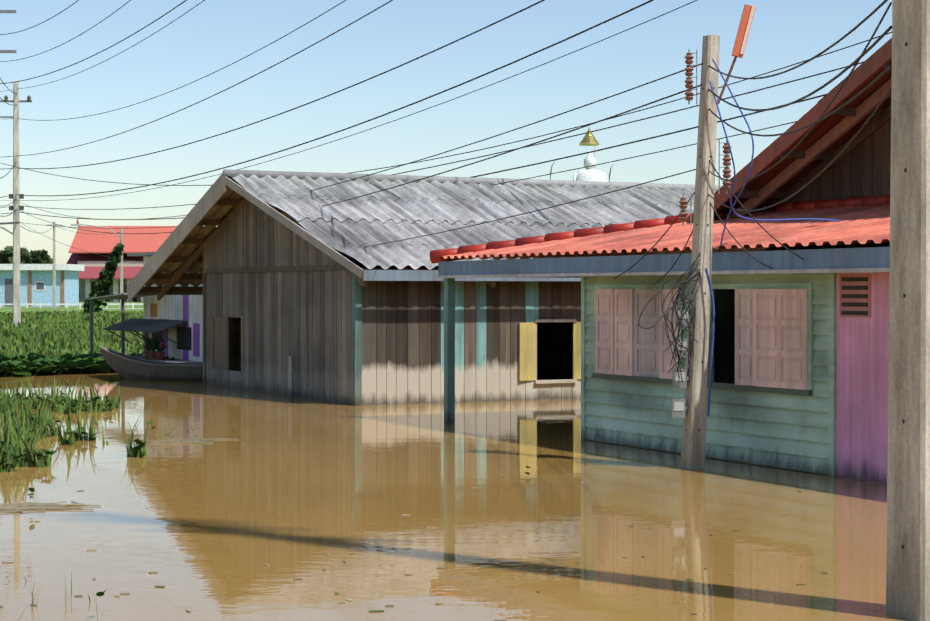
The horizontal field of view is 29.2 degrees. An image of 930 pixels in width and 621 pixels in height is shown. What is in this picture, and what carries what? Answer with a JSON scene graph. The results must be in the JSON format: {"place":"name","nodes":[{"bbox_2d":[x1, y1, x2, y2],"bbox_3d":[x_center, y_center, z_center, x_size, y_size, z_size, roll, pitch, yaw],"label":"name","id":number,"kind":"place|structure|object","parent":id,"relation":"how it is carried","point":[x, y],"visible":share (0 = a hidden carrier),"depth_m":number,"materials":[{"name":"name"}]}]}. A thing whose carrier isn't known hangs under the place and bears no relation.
{"place":"outdoors","nodes":[
{"label":"outdoors","id":0,"kind":"place"},
{"bbox_2d":[0,301,143,356],"bbox_3d":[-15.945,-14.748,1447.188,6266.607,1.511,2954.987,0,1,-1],"label":"ground","id":1,"kind":"structure","parent":0,"point":[26,309],"depth_m":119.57,"materials":[{"name":"green plant"}]},
{"bbox_2d":[0,246,32,263],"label":"foliage","id":2,"kind":"object","parent":1,"relation":"on","point":[6,255],"visible":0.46,"depth_m":173.36,"materials":[{"name":"green plant"}]},
{"bbox_2d":[13,82,20,326],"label":"poles","id":3,"kind":"object","parent":1,"relation":"on","point":[16,269],"visible":0.71,"depth_m":62.26,"materials":[{"name":"concrete"}]},
{"bbox_2d":[0,10,31,234],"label":"pole fittings","id":4,"kind":"object","parent":3,"relation":"attached to","point":[7,100],"visible":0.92,"depth_m":62.27,"materials":[{"name":"grey metal"}]},
{"bbox_2d":[0,0,891,261],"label":"overhead cables","id":5,"kind":"object","parent":3,"relation":"attached to","point":[855,63],"visible":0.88,"depth_m":26.75,"materials":[{"name":"black rubber"}]},
{"bbox_2d":[30,249,52,263],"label":"foliage","id":6,"kind":"object","parent":1,"relation":"on","point":[40,257],"visible":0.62,"depth_m":228.60,"materials":[{"name":"green plant"}]},
{"bbox_2d":[0,264,142,308],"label":"blue building","id":7,"kind":"structure","parent":1,"relation":"on","point":[36,285],"depth_m":127.50,"materials":[{"name":"blue paint"}]},
{"bbox_2d":[53,221,122,310],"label":"distant poles","id":8,"kind":"object","parent":1,"relation":"on","point":[54,274],"visible":0.77,"depth_m":117.45,"materials":[{"name":"concrete"}]},
{"bbox_2d":[50,224,119,236],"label":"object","id":9,"kind":"object","parent":8,"relation":"attached to","point":[87,225],"visible":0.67,"depth_m":104.55,"materials":[{"name":"grey metal"}]},
{"bbox_2d":[81,242,123,312],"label":"vine on stay wire","id":10,"kind":"object","parent":1,"relation":"on","point":[103,283],"visible":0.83,"depth_m":103.41,"materials":[{"name":"green plant"}]},
{"bbox_2d":[66,219,175,301],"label":"temple hall","id":11,"kind":"structure","parent":1,"relation":"on","point":[99,243],"depth_m":152.28,"materials":[{"name":"red tile"}]},
{"bbox_2d":[88,252,231,362],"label":"purple house","id":12,"kind":"structure","parent":1,"relation":"on","point":[175,322],"depth_m":36.48,"materials":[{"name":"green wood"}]},
{"bbox_2d":[127,172,580,301],"bbox_3d":[1.764,-0.088,31.818,16.089,4.292,14.346,0,1,-1],"label":"wooden roof frame","id":13,"kind":"object","parent":1,"relation":"on","point":[193,218],"visible":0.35,"depth_m":29.16,"materials":[{"name":"grey wood"}]},
{"bbox_2d":[145,179,511,285],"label":"roof purlins","id":14,"kind":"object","parent":13,"relation":"attached to","point":[215,212],"depth_m":31.55,"materials":[{"name":"wood"}]},
{"bbox_2d":[228,174,717,269],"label":"corrugated roof","id":15,"kind":"structure","parent":13,"relation":"on","point":[424,202],"depth_m":28.19,"materials":[{"name":"grey metal"}]},
{"bbox_2d":[573,153,606,181],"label":"buddha statue","id":16,"kind":"object","parent":1,"relation":"on","point":[589,174],"visible":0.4,"depth_m":169.29,"materials":[{"name":"white stone"}]},
{"bbox_2d":[579,128,598,169],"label":"golden parasol","id":17,"kind":"object","parent":16,"relation":"on","point":[588,139],"visible":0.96,"depth_m":170.30,"materials":[{"name":"gold metal"}]},
{"bbox_2d":[437,247,889,422],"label":"green house trim","id":18,"kind":"structure","parent":1,"relation":"on","point":[856,260],"depth_m":18.74,"materials":[{"name":"wood"}]},
{"bbox_2d":[469,246,764,259],"bbox_3d":[3.839,-0.904,22.448,8.000,0.536,2.829,0,1,-27],"label":"roof edge","id":19,"kind":"object","parent":18,"relation":"on","point":[761,248],"visible":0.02,"depth_m":22.67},
{"bbox_2d":[430,195,889,263],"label":"roof ridge tiles","id":20,"kind":"object","parent":18,"relation":"on","point":[435,255],"visible":0.48,"depth_m":21.08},
{"bbox_2d":[440,204,889,258],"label":"red roof","id":21,"kind":"structure","parent":18,"relation":"on","point":[861,224],"depth_m":18.15,"materials":[{"name":"red metal"}]},
{"bbox_2d":[681,35,719,468],"bbox_3d":[2.122,-0.081,16.215,0.390,4.830,0.216,0,1,-1],"label":"service pole","id":22,"kind":"object","parent":1,"relation":"on","point":[693,434],"visible":0.83,"depth_m":16.16,"materials":[{"name":"concrete"}]},
{"bbox_2d":[671,4,755,417],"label":"pole service fittings","id":23,"kind":"object","parent":22,"relation":"attached to","point":[679,407],"visible":0.9,"depth_m":16.13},
{"bbox_2d":[614,59,843,416],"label":"service cables","id":24,"kind":"object","parent":22,"relation":"attached to","point":[689,274],"visible":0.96,"depth_m":16.05,"materials":[{"name":"black rubber"}]},
{"bbox_2d":[765,119,890,250],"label":"house walls","id":25,"kind":"structure","parent":1,"relation":"on","point":[863,169],"depth_m":19.02,"materials":[{"name":"brown wood"}]},
{"bbox_2d":[687,39,891,217],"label":"roof","id":26,"kind":"structure","parent":25,"relation":"on","point":[820,129],"depth_m":19.36,"materials":[{"name":"red metal"}]},
{"bbox_2d":[836,272,888,483],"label":"pink wall","id":27,"kind":"structure","parent":1,"relation":"on","point":[862,331],"depth_m":15.17,"materials":[{"name":"pink wood"}]},
{"bbox_2d":[142,337,166,359],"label":"purple house plants","id":28,"kind":"object","parent":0,"point":[153,344],"visible":1,"depth_m":35.88,"materials":[{"name":"plant"}]},
{"bbox_2d":[203,198,572,405],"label":"wooden gable wall","id":29,"kind":"structure","parent":0,"point":[293,299],"depth_m":27.83,"materials":[{"name":"grey wood"}]},
{"bbox_2d":[210,315,580,380],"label":"window shutters","id":30,"kind":"object","parent":29,"relation":"attached to","point":[219,342],"visible":0.69,"depth_m":26.59,"materials":[{"name":"yellow wood"}]},
{"bbox_2d":[0,0,891,263],"label":"sky","id":31,"kind":"structure","parent":0,"point":[213,35],"materials":[{"name":"blue"}]},
{"bbox_2d":[0,372,912,620],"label":"flood water","id":32,"kind":"structure","parent":0,"point":[212,530],"depth_m":12.42,"materials":[{"name":"brown liquid"}]},
{"bbox_2d":[0,374,150,620],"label":"grass clump","id":33,"kind":"object","parent":32,"relation":"on","point":[8,431],"depth_m":19.28,"materials":[{"name":"green plant"}]},
{"bbox_2d":[100,346,202,380],"bbox_3d":[-4.571,1.018,32.249,4.313,0.710,0.964,0,1,12],"label":"long boat","id":34,"kind":"object","parent":32,"relation":"on","point":[125,366],"visible":0.38,"depth_m":32.26,"materials":[{"name":"grey wood"}]},
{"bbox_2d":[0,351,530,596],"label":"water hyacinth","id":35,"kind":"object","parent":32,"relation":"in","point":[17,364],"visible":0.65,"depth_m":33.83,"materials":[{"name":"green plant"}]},
{"bbox_2d":[0,413,865,620],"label":"floating debris","id":36,"kind":"object","parent":32,"relation":"on","point":[19,507],"visible":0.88,"depth_m":13.20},
{"bbox_2d":[362,281,580,405],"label":"wooden plank wall","id":37,"kind":"structure","parent":0,"point":[402,342],"depth_m":25.72,"materials":[{"name":"brown wood"}]},
{"bbox_2d":[223,162,722,190],"bbox_3d":[2.003,-2.363,31.280,11.803,0.472,5.908,0,1,-1],"label":"roof ridge cap","id":38,"kind":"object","parent":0,"point":[377,177],"depth_m":30.09,"materials":[{"name":"grey metal"}]},
{"bbox_2d":[581,273,835,475],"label":"green plank wall","id":39,"kind":"structure","parent":0,"point":[789,429],"depth_m":16.79,"materials":[{"name":"green wood"}]},
{"bbox_2d":[595,289,807,389],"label":"window shutters","id":40,"kind":"object","parent":39,"relation":"attached to","point":[771,337],"visible":0.85,"depth_m":16.66,"materials":[{"name":"pink wood"}]},
{"bbox_2d":[686,38,891,222],"bbox_3d":[5.264,-1.955,16.649,5.322,2.391,8.735,0,1,-1],"label":"roof underside","id":41,"kind":"object","parent":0,"point":[871,65],"visible":0.52,"depth_m":18.97,"materials":[{"name":"brown wood"}]},
{"bbox_2d":[771,241,889,250],"bbox_3d":[5.509,0.598,16.310,4.342,3.270,8.358,0,1,-1],"label":"roof edge","id":42,"kind":"object","parent":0,"point":[843,245],"depth_m":19.44,"materials":[{"name":"red metal"}]},
{"bbox_2d":[886,0,929,620],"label":"pole","id":43,"kind":"object","parent":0,"point":[908,540],"visible":1,"depth_m":8.76,"materials":[{"name":"concrete"}]}
]}

